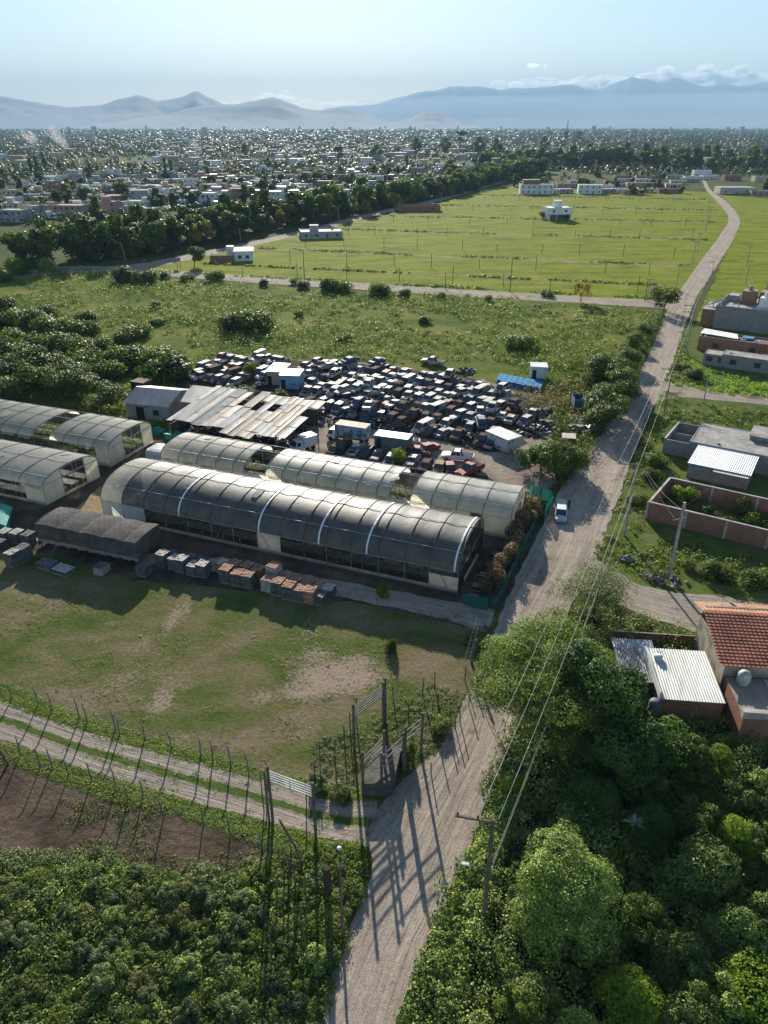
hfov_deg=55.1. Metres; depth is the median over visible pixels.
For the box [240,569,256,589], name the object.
crate stack
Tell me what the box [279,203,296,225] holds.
belt tree
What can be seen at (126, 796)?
hedge
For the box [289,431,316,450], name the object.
box van
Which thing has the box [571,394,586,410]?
truck bed
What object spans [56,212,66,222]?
town tree
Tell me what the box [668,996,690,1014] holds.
thicket bush
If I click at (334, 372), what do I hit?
wrecked car
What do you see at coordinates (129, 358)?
meadow bush
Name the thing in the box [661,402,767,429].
grass tufts
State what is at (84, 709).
hedge
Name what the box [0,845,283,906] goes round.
soil weeds
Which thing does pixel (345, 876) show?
scrub bush
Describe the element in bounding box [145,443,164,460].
wrapped stack
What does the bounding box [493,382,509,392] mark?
wrecked car
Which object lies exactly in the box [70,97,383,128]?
mountains
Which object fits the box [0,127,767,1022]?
ground
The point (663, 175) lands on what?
garden tree
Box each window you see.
[153,410,158,415]
[729,359,736,364]
[754,363,760,367]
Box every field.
[141,187,728,300]
[694,195,767,323]
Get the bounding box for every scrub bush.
[0,857,5,869]
[0,872,11,884]
[0,876,17,894]
[0,882,31,907]
[0,904,8,922]
[0,920,17,948]
[0,974,27,1011]
[1,945,13,956]
[2,861,15,874]
[2,958,22,978]
[4,998,42,1023]
[5,898,36,928]
[10,920,40,948]
[20,977,51,1004]
[22,866,45,886]
[23,961,47,984]
[23,1017,36,1023]
[28,884,41,898]
[29,937,44,953]
[33,890,55,911]
[35,905,56,922]
[36,864,63,888]
[43,882,63,897]
[43,926,55,938]
[45,1003,76,1023]
[46,860,63,874]
[50,904,75,930]
[55,983,75,1004]
[59,952,78,971]
[62,894,77,907]
[65,1002,90,1023]
[67,902,97,930]
[69,937,94,963]
[72,963,90,981]
[74,861,100,887]
[82,962,114,997]
[85,873,107,894]
[87,943,111,967]
[91,899,113,921]
[100,926,123,948]
[101,904,128,930]
[102,978,125,1000]
[103,949,134,981]
[103,1000,122,1018]
[105,887,121,904]
[108,861,123,873]
[110,938,132,961]
[114,1008,133,1023]
[119,876,140,892]
[119,890,144,913]
[123,862,143,878]
[124,996,138,1007]
[125,971,150,996]
[126,904,147,926]
[127,1003,153,1023]
[130,923,141,935]
[137,982,157,1003]
[142,928,155,939]
[143,876,154,887]
[143,908,161,926]
[143,964,155,974]
[145,1018,159,1023]
[150,888,159,901]
[152,951,167,964]
[153,927,170,944]
[154,1005,165,1018]
[155,870,185,888]
[156,881,183,907]
[163,899,191,928]
[167,964,172,975]
[168,952,201,990]
[170,1001,180,1010]
[171,996,200,1023]
[172,873,193,900]
[174,914,200,936]
[182,950,191,958]
[184,984,205,1006]
[185,876,209,900]
[187,896,204,914]
[190,907,212,930]
[203,891,223,909]
[210,933,224,948]
[210,992,229,1014]
[211,951,230,970]
[215,911,236,931]
[215,966,239,992]
[216,906,228,917]
[216,990,251,1023]
[220,914,249,945]
[229,887,252,908]
[231,952,241,962]
[233,879,243,888]
[236,979,257,999]
[238,868,254,882]
[245,903,268,925]
[246,926,267,953]
[251,997,263,1013]
[252,951,265,963]
[253,882,267,899]
[255,860,281,884]
[256,963,275,987]
[261,970,287,999]
[263,911,292,938]
[269,887,286,905]
[273,954,286,970]
[274,934,298,957]
[278,1016,289,1023]
[279,851,298,869]
[281,883,309,911]
[282,990,308,1019]
[284,912,307,939]
[290,864,304,878]
[294,908,323,935]
[297,984,314,1000]
[297,1000,323,1022]
[298,942,332,978]
[301,870,323,893]
[301,893,319,912]
[305,1018,318,1023]
[307,851,325,868]
[318,905,337,919]
[319,858,334,870]
[320,911,349,939]
[321,943,339,966]
[330,855,347,873]
[332,878,365,908]
[333,900,353,921]
[336,874,348,885]
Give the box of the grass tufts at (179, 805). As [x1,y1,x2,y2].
[0,741,366,873]
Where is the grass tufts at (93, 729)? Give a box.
[0,681,380,804]
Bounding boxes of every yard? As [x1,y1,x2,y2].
[0,423,533,627]
[76,487,103,514]
[167,356,557,491]
[173,360,540,451]
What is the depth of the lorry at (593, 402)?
137.33 m
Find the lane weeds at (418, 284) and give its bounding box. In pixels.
[158,269,655,298]
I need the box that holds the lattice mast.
[463,618,479,665]
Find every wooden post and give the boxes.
[0,749,8,764]
[259,771,264,811]
[263,771,270,823]
[278,819,302,865]
[287,853,290,873]
[323,865,331,895]
[367,817,368,835]
[383,677,386,722]
[470,639,476,663]
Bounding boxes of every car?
[186,368,204,377]
[190,370,208,380]
[194,360,211,368]
[201,373,215,382]
[205,364,224,373]
[208,373,224,383]
[212,359,222,364]
[214,352,231,359]
[216,374,233,386]
[218,360,229,365]
[223,353,237,361]
[223,362,235,368]
[224,366,242,376]
[226,376,242,386]
[230,355,242,362]
[233,362,244,368]
[235,371,247,376]
[236,356,252,363]
[242,373,255,382]
[250,354,266,361]
[251,348,267,356]
[254,365,269,374]
[255,370,266,380]
[255,379,267,386]
[262,361,272,365]
[266,355,278,361]
[273,356,289,362]
[276,437,286,450]
[296,361,312,368]
[299,385,313,396]
[301,377,319,387]
[303,396,317,399]
[304,368,318,378]
[307,386,324,396]
[310,360,324,368]
[311,356,323,362]
[311,371,324,377]
[315,382,326,387]
[317,362,337,368]
[317,373,328,381]
[317,388,328,397]
[317,395,332,406]
[321,367,333,372]
[322,399,337,411]
[323,381,333,388]
[325,375,342,382]
[325,442,339,455]
[326,367,341,377]
[326,385,339,396]
[330,398,349,413]
[331,379,346,386]
[333,384,353,394]
[335,391,353,399]
[335,439,352,454]
[338,405,350,414]
[340,356,359,363]
[340,370,352,376]
[341,361,358,370]
[346,372,362,378]
[346,378,357,384]
[346,443,364,456]
[347,405,362,417]
[349,396,357,403]
[349,396,366,408]
[350,366,363,371]
[350,382,363,393]
[354,389,362,395]
[356,374,370,380]
[358,445,377,459]
[359,404,377,420]
[360,365,372,373]
[360,388,370,397]
[362,400,374,409]
[363,377,374,387]
[367,365,382,374]
[368,357,385,364]
[368,448,388,461]
[369,386,384,394]
[370,373,381,379]
[370,392,384,399]
[372,376,389,385]
[372,399,380,407]
[372,410,388,421]
[377,383,387,386]
[378,395,395,402]
[378,400,388,410]
[380,369,392,376]
[381,363,390,370]
[382,385,394,395]
[383,410,403,423]
[383,451,394,464]
[384,399,399,408]
[385,379,396,384]
[386,372,397,379]
[389,366,397,372]
[390,380,409,388]
[390,387,404,398]
[390,415,409,427]
[393,372,407,379]
[394,400,409,411]
[398,367,411,373]
[399,397,413,404]
[400,390,415,397]
[401,373,417,383]
[403,384,415,390]
[403,453,420,467]
[404,406,410,415]
[404,444,431,456]
[406,408,424,420]
[410,401,423,408]
[411,377,426,385]
[411,386,425,391]
[411,391,425,401]
[412,416,434,433]
[412,436,420,443]
[417,371,428,377]
[417,458,433,472]
[418,402,430,410]
[419,391,437,402]
[419,411,430,419]
[419,441,440,449]
[421,379,434,386]
[421,423,443,436]
[423,386,436,393]
[425,371,437,378]
[426,400,446,414]
[431,395,443,402]
[431,412,443,423]
[432,427,454,438]
[433,380,444,387]
[433,460,445,472]
[434,372,443,381]
[434,388,444,395]
[439,417,454,427]
[440,391,451,399]
[442,383,457,390]
[442,405,457,416]
[443,368,455,377]
[443,375,456,382]
[443,399,454,405]
[445,461,455,475]
[448,408,468,419]
[449,377,466,383]
[449,386,468,396]
[449,428,466,440]
[450,394,466,400]
[451,384,466,390]
[452,398,467,408]
[461,411,477,422]
[462,380,474,386]
[463,401,477,410]
[464,420,475,432]
[465,395,475,401]
[470,380,487,387]
[470,383,489,397]
[473,395,487,405]
[474,432,486,446]
[475,416,486,428]
[476,405,484,414]
[476,424,484,434]
[481,396,496,408]
[483,408,499,416]
[483,438,494,449]
[485,389,497,396]
[485,416,498,429]
[486,400,497,412]
[492,389,510,399]
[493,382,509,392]
[495,411,509,420]
[497,397,509,410]
[503,413,518,424]
[505,397,521,406]
[505,404,520,413]
[516,414,534,426]
[527,408,539,416]
[536,407,553,418]
[539,419,559,430]
[554,499,568,522]
[567,423,590,434]
[586,423,605,431]
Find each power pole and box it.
[455,812,500,922]
[617,461,640,535]
[661,367,673,410]
[668,502,687,576]
[683,304,696,353]
[703,375,710,402]
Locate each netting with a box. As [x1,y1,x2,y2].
[462,594,487,609]
[493,508,539,608]
[529,485,552,501]
[544,494,553,518]
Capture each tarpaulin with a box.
[0,503,12,529]
[152,426,165,434]
[163,430,183,439]
[497,373,542,391]
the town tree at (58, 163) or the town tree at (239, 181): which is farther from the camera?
the town tree at (58, 163)
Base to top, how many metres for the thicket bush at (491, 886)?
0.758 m
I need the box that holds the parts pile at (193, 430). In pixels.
[190,429,204,434]
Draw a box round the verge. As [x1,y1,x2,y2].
[596,323,767,603]
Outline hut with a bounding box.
[130,377,152,389]
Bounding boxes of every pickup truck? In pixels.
[420,356,444,365]
[440,448,474,461]
[454,459,484,477]
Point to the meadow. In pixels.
(488, 368)
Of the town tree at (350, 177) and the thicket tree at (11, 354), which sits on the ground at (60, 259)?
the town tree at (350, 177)
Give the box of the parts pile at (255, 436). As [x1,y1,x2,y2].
[248,434,261,439]
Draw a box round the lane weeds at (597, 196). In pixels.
[471,194,714,200]
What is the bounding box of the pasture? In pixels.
[0,541,500,849]
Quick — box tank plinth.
[645,711,659,722]
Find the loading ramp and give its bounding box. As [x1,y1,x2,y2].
[362,745,401,796]
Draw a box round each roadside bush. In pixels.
[0,267,15,282]
[3,256,33,274]
[19,256,38,269]
[35,257,58,272]
[110,265,133,281]
[125,267,160,283]
[159,271,171,277]
[180,273,195,280]
[204,272,218,281]
[211,269,224,281]
[258,278,268,286]
[288,278,297,284]
[296,280,310,288]
[319,277,337,291]
[323,278,354,291]
[367,281,381,295]
[372,282,391,295]
[399,288,411,296]
[436,292,445,297]
[483,295,492,300]
[539,289,555,296]
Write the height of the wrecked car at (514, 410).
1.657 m
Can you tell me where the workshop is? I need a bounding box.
[166,385,325,450]
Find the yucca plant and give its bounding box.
[622,814,645,842]
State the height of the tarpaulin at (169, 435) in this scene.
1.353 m
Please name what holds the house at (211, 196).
on the ground at (60, 259)
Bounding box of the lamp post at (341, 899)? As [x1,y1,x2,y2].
[337,846,343,938]
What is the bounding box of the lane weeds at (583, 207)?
[440,204,717,210]
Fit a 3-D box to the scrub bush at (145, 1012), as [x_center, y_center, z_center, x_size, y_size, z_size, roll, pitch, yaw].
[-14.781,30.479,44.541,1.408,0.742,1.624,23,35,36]
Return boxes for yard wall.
[608,630,695,648]
[662,422,699,457]
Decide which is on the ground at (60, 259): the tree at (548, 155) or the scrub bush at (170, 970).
the tree at (548, 155)
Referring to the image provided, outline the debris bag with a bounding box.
[618,554,634,562]
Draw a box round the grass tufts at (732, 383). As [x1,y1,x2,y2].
[674,354,767,396]
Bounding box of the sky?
[0,0,767,109]
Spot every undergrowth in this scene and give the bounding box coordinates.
[269,837,371,1023]
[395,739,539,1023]
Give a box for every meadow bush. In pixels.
[0,296,18,310]
[0,306,26,326]
[0,327,24,342]
[14,331,62,352]
[15,308,51,330]
[28,313,74,335]
[34,303,60,315]
[39,346,104,376]
[47,332,88,355]
[53,336,102,355]
[61,319,88,331]
[63,319,102,336]
[72,309,97,322]
[81,334,112,349]
[85,359,127,380]
[94,344,119,361]
[102,342,146,372]
[110,331,133,343]
[115,323,153,340]
[133,366,151,376]
[137,349,195,383]
[138,342,179,367]
[148,299,161,307]
[148,316,165,324]
[217,311,244,331]
[230,308,275,333]
[292,309,304,317]
[333,332,351,341]
[418,316,432,323]
[502,333,542,349]
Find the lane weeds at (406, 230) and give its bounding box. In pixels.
[318,227,706,240]
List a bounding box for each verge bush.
[624,492,650,505]
[641,467,665,481]
[643,450,671,469]
[659,432,666,439]
[671,363,692,370]
[678,557,697,571]
[682,368,705,379]
[697,559,736,583]
[739,568,767,590]
[758,567,767,586]
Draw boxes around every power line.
[345,858,486,875]
[458,464,617,811]
[478,466,627,815]
[492,494,632,862]
[493,496,632,863]
[499,468,637,817]
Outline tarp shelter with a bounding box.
[34,507,161,563]
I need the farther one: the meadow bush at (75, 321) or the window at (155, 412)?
the meadow bush at (75, 321)
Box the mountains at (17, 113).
[0,91,222,128]
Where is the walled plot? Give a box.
[644,477,767,549]
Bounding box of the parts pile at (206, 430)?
[198,427,212,434]
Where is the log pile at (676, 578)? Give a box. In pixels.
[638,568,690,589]
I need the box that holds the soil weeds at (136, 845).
[0,753,282,889]
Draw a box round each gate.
[266,765,316,837]
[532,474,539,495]
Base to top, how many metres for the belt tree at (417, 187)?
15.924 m
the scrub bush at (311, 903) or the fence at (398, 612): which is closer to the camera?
the scrub bush at (311, 903)
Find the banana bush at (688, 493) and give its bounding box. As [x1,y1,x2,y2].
[670,485,700,503]
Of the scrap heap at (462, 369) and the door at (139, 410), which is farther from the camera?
the scrap heap at (462, 369)
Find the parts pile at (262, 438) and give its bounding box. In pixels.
[259,436,273,440]
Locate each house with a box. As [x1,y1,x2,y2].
[0,208,34,222]
[1,188,23,199]
[2,197,22,207]
[3,196,23,201]
[11,179,30,186]
[22,183,35,188]
[22,204,45,218]
[23,193,39,199]
[26,204,52,209]
[30,186,46,192]
[31,175,61,183]
[32,195,50,201]
[41,210,62,218]
[42,181,64,192]
[45,201,63,204]
[52,203,89,216]
[57,174,72,181]
[63,170,86,181]
[68,199,89,203]
[72,200,81,203]
[82,184,94,193]
[87,193,104,198]
[89,175,106,182]
[89,182,101,189]
[91,173,110,177]
[98,196,121,213]
[101,184,115,193]
[101,194,126,200]
[103,169,121,176]
[105,179,120,181]
[115,177,129,181]
[120,174,140,178]
[120,201,128,212]
[122,385,213,421]
[125,181,139,187]
[125,199,149,206]
[129,189,148,199]
[135,185,151,193]
[138,173,155,179]
[141,178,161,182]
[143,207,160,213]
[144,184,162,187]
[149,185,169,199]
[154,179,172,183]
[157,169,177,178]
[162,167,177,171]
[162,181,173,186]
[163,187,175,192]
[168,178,181,182]
[168,199,188,205]
[174,161,190,168]
[177,172,186,177]
[182,178,197,187]
[183,166,196,172]
[187,190,206,204]
[192,172,209,179]
[196,177,212,189]
[199,183,221,189]
[202,192,218,203]
[203,167,218,175]
[205,186,231,199]
[206,174,224,179]
[210,245,253,261]
[211,161,222,167]
[211,200,231,205]
[215,180,228,189]
[223,167,237,173]
[225,175,237,181]
[226,187,240,198]
[240,175,253,179]
[247,164,259,168]
[256,166,271,173]
[268,190,284,201]
[276,186,288,190]
[277,174,294,182]
[277,180,294,188]
[292,183,312,188]
[294,187,311,192]
[298,172,313,183]
[299,224,342,238]
[314,165,331,172]
[315,180,333,187]
[336,174,349,182]
[345,169,360,176]
[354,166,368,171]
[356,173,369,181]
[357,163,373,167]
[366,180,376,187]
[368,175,383,182]
[380,162,393,168]
[386,174,398,181]
[397,174,410,177]
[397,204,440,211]
[413,167,423,172]
[434,164,443,172]
[462,163,473,168]
[518,179,553,193]
[541,200,571,220]
[553,188,559,193]
[556,183,576,187]
[556,188,573,192]
[577,184,602,193]
[602,184,613,187]
[602,188,614,192]
[603,180,626,183]
[609,183,625,187]
[611,188,627,192]
[613,175,632,178]
[617,178,631,181]
[619,189,644,194]
[625,182,646,186]
[634,178,648,182]
[635,175,654,178]
[636,187,653,192]
[656,188,681,192]
[664,183,681,187]
[666,174,683,178]
[669,180,686,184]
[680,178,699,181]
[682,176,703,179]
[686,422,767,475]
[691,170,711,175]
[693,601,767,745]
[697,328,767,354]
[700,175,717,178]
[700,286,767,333]
[702,349,723,366]
[720,349,767,373]
[721,174,741,180]
[746,190,767,194]
[751,176,767,181]
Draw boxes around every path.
[0,701,376,845]
[106,181,504,268]
[135,554,494,633]
[206,264,673,286]
[258,249,690,266]
[341,229,706,240]
[386,217,705,222]
[441,205,709,210]
[488,196,712,200]
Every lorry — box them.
[326,419,370,443]
[561,433,575,444]
[588,395,602,410]
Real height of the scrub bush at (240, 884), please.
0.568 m
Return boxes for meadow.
[0,272,662,484]
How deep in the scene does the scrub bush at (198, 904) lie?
50.73 m
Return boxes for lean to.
[609,638,653,698]
[644,646,725,723]
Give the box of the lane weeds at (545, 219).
[377,215,714,222]
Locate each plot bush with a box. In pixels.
[694,498,711,508]
[694,504,723,516]
[711,510,737,521]
[733,496,753,515]
[741,511,767,528]
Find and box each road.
[10,266,670,308]
[317,180,739,1023]
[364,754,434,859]
[581,561,767,631]
[653,376,767,404]
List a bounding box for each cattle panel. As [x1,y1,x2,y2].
[352,681,384,750]
[361,729,384,787]
[380,731,404,779]
[404,712,423,769]
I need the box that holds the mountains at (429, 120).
[383,112,484,128]
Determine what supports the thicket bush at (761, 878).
on the scrub at (517, 850)
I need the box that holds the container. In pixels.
[485,426,521,452]
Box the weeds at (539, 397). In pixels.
[510,379,592,445]
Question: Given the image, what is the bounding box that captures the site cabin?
[374,430,412,451]
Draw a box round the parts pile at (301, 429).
[296,424,308,433]
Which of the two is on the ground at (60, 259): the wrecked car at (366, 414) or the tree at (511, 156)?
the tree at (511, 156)
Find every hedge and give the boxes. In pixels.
[0,682,266,777]
[0,737,291,854]
[478,494,542,591]
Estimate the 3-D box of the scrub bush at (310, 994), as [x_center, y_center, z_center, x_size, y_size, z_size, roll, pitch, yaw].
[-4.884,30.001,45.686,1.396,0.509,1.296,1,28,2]
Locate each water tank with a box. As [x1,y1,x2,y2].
[647,697,661,714]
[736,669,751,686]
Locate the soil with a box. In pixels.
[0,749,278,889]
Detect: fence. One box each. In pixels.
[268,854,316,953]
[302,583,472,638]
[304,697,356,801]
[392,666,465,728]
[430,646,488,774]
[491,495,536,609]
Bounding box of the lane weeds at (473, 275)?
[201,262,665,285]
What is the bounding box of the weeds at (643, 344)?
[541,311,665,479]
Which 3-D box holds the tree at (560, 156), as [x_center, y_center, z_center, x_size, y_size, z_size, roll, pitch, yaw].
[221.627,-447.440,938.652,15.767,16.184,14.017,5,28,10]
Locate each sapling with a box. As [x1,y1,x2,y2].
[375,583,389,598]
[383,637,396,651]
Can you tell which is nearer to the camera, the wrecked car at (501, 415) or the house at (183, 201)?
the wrecked car at (501, 415)
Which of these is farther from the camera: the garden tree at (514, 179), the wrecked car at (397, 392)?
the garden tree at (514, 179)
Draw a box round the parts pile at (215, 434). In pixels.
[213,429,227,436]
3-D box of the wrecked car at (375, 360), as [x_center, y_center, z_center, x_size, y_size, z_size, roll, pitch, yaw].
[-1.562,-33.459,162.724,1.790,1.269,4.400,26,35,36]
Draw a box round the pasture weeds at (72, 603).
[0,553,498,844]
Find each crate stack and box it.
[0,527,12,540]
[0,538,7,550]
[2,548,23,568]
[7,528,24,543]
[14,543,33,562]
[19,529,36,544]
[35,557,58,571]
[51,563,75,577]
[92,561,110,576]
[135,561,152,577]
[154,548,170,567]
[167,553,178,570]
[169,549,179,555]
[173,554,189,573]
[185,559,197,576]
[187,553,197,560]
[194,555,208,560]
[194,559,211,578]
[214,557,230,571]
[218,563,233,584]
[227,558,242,567]
[229,567,245,587]
[239,560,254,569]
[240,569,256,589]
[250,563,265,580]
[260,573,276,592]
[265,560,281,575]
[269,576,285,596]
[279,571,292,579]
[280,579,296,600]
[289,575,303,583]
[291,583,305,602]
[300,577,315,584]
[302,584,317,604]
[313,581,326,588]
[313,588,328,606]
[322,583,336,600]
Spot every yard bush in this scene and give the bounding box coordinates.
[223,384,252,398]
[224,435,253,442]
[243,360,261,373]
[265,388,289,401]
[390,447,406,464]
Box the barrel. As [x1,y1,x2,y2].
[654,653,662,660]
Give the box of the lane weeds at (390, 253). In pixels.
[258,246,692,266]
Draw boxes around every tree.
[0,168,8,182]
[0,176,5,189]
[0,231,31,260]
[0,335,30,356]
[0,353,34,384]
[0,375,32,399]
[4,349,52,374]
[6,231,28,257]
[9,357,60,393]
[10,174,17,181]
[10,345,69,374]
[15,177,29,192]
[15,191,24,198]
[23,225,60,260]
[27,157,32,174]
[28,216,59,256]
[32,154,38,172]
[33,172,42,183]
[36,230,61,259]
[39,369,84,399]
[40,151,46,168]
[47,189,63,201]
[48,223,87,260]
[55,160,63,170]
[56,182,72,202]
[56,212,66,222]
[56,357,92,376]
[56,368,100,395]
[63,212,99,247]
[68,180,76,187]
[70,215,105,262]
[74,186,90,199]
[77,177,85,183]
[82,167,91,178]
[84,392,120,411]
[87,163,94,172]
[88,194,108,220]
[92,379,127,402]
[94,221,120,244]
[98,211,137,258]
[111,181,122,193]
[121,182,128,193]
[121,215,127,251]
[123,186,132,195]
[123,213,132,225]
[126,233,145,256]
[127,167,135,173]
[127,201,147,224]
[127,221,151,253]
[138,206,170,249]
[139,219,167,254]
[146,187,164,207]
[161,168,168,178]
[162,157,166,168]
[162,216,187,250]
[166,191,178,206]
[166,214,182,224]
[170,220,189,246]
[174,205,196,234]
[179,186,188,198]
[183,216,202,243]
[184,192,197,205]
[184,214,205,234]
[184,223,201,244]
[187,245,205,266]
[193,189,204,203]
[194,220,214,242]
[195,206,212,234]
[201,184,209,191]
[202,207,223,237]
[203,175,216,182]
[205,166,210,173]
[208,202,228,232]
[213,210,241,239]
[215,192,232,210]
[227,197,242,230]
[229,201,255,230]
[229,213,246,237]
[236,177,246,184]
[237,183,249,202]
[240,142,249,154]
[245,200,265,229]
[247,186,258,200]
[253,214,266,231]
[255,179,268,190]
[256,187,277,224]
[258,175,268,188]
[258,208,275,229]
[264,158,270,166]
[268,183,276,189]
[268,197,280,208]
[268,202,281,224]
[270,173,277,182]
[272,160,278,170]
[274,209,286,227]
[277,173,286,181]
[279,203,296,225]
[282,190,305,225]
[292,199,303,219]
[295,190,311,200]
[301,194,318,222]
[302,174,309,182]
[309,172,321,183]
[312,186,321,217]
[313,193,333,220]
[319,184,339,211]
[327,173,334,179]
[327,205,339,218]
[332,186,345,204]
[332,189,350,218]
[332,198,340,205]
[333,146,343,164]
[343,176,349,186]
[346,195,358,213]
[346,202,354,215]
[348,172,357,183]
[349,175,376,208]
[356,184,375,211]
[359,199,371,212]
[367,196,376,208]
[370,143,382,155]
[370,165,377,172]
[373,189,389,208]
[374,179,385,194]
[374,181,388,207]
[386,166,393,173]
[387,180,407,203]
[388,191,399,207]
[395,179,416,203]
[406,179,421,203]
[410,136,422,153]
[410,170,416,177]
[413,192,421,202]
[414,179,426,200]
[419,173,432,181]
[420,176,433,186]
[420,185,430,197]
[425,181,435,198]
[432,182,444,197]
[435,175,449,191]
[439,136,450,151]
[445,167,453,175]
[446,184,454,195]
[447,171,463,193]
[447,178,459,193]
[455,172,466,193]
[456,131,466,147]
[457,171,468,180]
[464,178,471,189]
[465,167,474,172]
[467,172,478,190]
[467,614,631,749]
[471,155,478,165]
[473,136,485,152]
[474,174,482,188]
[476,152,491,164]
[477,165,487,184]
[477,173,486,183]
[479,168,491,182]
[484,151,495,162]
[484,161,496,165]
[487,167,499,184]
[489,137,498,151]
[490,166,500,184]
[492,983,550,1023]
[493,152,503,163]
[494,166,502,181]
[496,142,504,153]
[497,775,526,798]
[499,168,507,180]
[500,152,514,161]
[501,163,513,180]
[505,968,564,1021]
[508,818,628,971]
[510,167,518,176]
[510,175,519,185]
[512,160,522,175]
[513,448,537,467]
[515,149,523,156]
[517,161,525,176]
[521,148,534,158]
[521,159,529,176]
[524,147,536,156]
[524,444,560,472]
[526,161,532,175]
[532,440,573,476]
[534,147,545,159]
[535,440,559,458]
[536,159,545,172]
[539,135,549,146]
[540,152,553,167]
[541,157,551,170]
[543,552,640,619]
[543,635,648,756]
[543,1003,598,1023]
[549,150,558,165]
[552,154,563,167]
[554,147,563,154]
[556,437,575,446]
[556,442,591,471]
[562,152,572,167]
[562,772,622,835]
[566,144,582,167]
[570,696,673,799]
[572,282,592,300]
[575,177,586,185]
[579,150,592,167]
[579,372,607,388]
[581,387,631,414]
[583,404,627,434]
[585,142,593,150]
[586,354,612,381]
[588,147,596,163]
[588,962,667,1023]
[591,146,606,164]
[592,379,641,404]
[593,166,601,176]
[598,353,631,368]
[600,147,618,167]
[604,362,638,380]
[604,367,641,392]
[604,892,676,945]
[606,714,696,810]
[611,377,641,398]
[613,146,625,167]
[613,180,619,187]
[616,167,622,173]
[618,801,680,858]
[619,346,644,363]
[621,149,635,167]
[621,765,669,809]
[623,141,633,152]
[625,332,644,348]
[631,156,640,166]
[631,186,637,194]
[635,323,654,334]
[638,150,651,168]
[638,185,646,191]
[640,142,651,157]
[647,147,663,168]
[647,926,712,999]
[647,989,724,1023]
[649,286,682,310]
[650,144,669,168]
[656,178,663,187]
[660,172,666,179]
[661,829,744,903]
[666,151,675,166]
[669,732,720,788]
[671,155,685,172]
[672,148,679,160]
[672,793,724,851]
[676,147,692,155]
[677,960,747,1023]
[679,152,690,164]
[683,146,703,170]
[697,947,767,1023]
[698,148,710,156]
[701,902,767,973]
[703,813,763,868]
[704,144,711,156]
[707,144,722,156]
[707,152,723,171]
[710,742,737,780]
[715,154,729,169]
[722,773,767,828]
[724,149,737,161]
[726,156,739,170]
[735,889,767,945]
[736,154,747,169]
[740,820,767,877]
[741,155,751,170]
[744,144,759,161]
[744,147,764,172]
[747,767,767,807]
[759,147,767,170]
[762,178,767,189]
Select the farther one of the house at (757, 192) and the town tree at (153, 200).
the house at (757, 192)
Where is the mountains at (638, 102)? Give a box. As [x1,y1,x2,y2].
[323,77,767,126]
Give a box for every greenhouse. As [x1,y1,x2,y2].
[0,399,153,466]
[0,439,99,504]
[100,457,483,592]
[160,432,525,537]
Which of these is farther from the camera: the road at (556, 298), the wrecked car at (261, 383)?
the road at (556, 298)
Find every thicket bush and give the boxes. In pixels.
[434,971,448,985]
[435,981,472,1019]
[439,929,457,948]
[459,1008,493,1023]
[462,925,491,949]
[470,947,491,970]
[471,990,490,1012]
[474,897,500,918]
[479,880,496,893]
[487,942,519,977]
[488,801,514,820]
[501,758,523,774]
[502,911,530,942]
[505,968,522,985]
[506,883,534,911]
[508,800,531,820]
[511,825,528,841]
[515,870,551,895]
[517,861,529,872]
[522,930,549,956]
[537,754,562,773]
[540,739,556,752]
[545,988,571,1010]
[547,813,559,827]
[549,778,560,786]
[549,941,580,972]
[554,836,570,852]
[556,802,586,828]
[570,835,591,853]
[570,939,595,963]
[580,997,596,1014]
[595,969,616,988]
[596,937,636,969]
[597,848,626,875]
[607,774,622,781]
[616,961,644,995]
[626,881,644,895]
[634,959,649,974]
[635,936,669,961]
[645,895,669,921]
[659,965,681,991]
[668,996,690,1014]
[680,901,709,931]
[692,782,722,802]
[704,907,725,933]
[711,954,750,988]
[714,793,727,805]
[722,883,745,901]
[723,896,747,916]
[736,811,758,827]
[740,854,763,875]
[741,876,755,889]
[746,991,767,1023]
[747,972,763,991]
[747,1015,767,1023]
[757,872,767,891]
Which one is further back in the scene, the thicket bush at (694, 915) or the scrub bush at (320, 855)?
the scrub bush at (320, 855)
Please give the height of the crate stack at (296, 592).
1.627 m
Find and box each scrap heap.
[183,424,215,435]
[260,438,286,449]
[286,438,293,447]
[304,410,341,425]
[338,408,355,419]
[362,417,412,430]
[403,425,452,439]
[447,432,482,447]
[455,366,475,374]
[517,423,554,437]
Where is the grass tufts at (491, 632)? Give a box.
[307,625,494,801]
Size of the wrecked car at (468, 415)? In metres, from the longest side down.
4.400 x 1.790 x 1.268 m
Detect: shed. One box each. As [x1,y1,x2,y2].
[265,362,290,384]
[279,368,303,388]
[529,362,547,378]
[686,444,758,489]
[713,186,755,193]
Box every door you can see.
[135,406,144,418]
[268,376,271,384]
[281,380,285,388]
[376,438,380,448]
[532,370,536,378]
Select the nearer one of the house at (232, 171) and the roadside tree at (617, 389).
the roadside tree at (617, 389)
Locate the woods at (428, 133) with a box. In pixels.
[0,127,767,225]
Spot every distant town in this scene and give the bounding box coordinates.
[0,131,750,166]
[4,126,767,166]
[6,131,761,166]
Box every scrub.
[0,828,367,1023]
[410,600,767,1023]

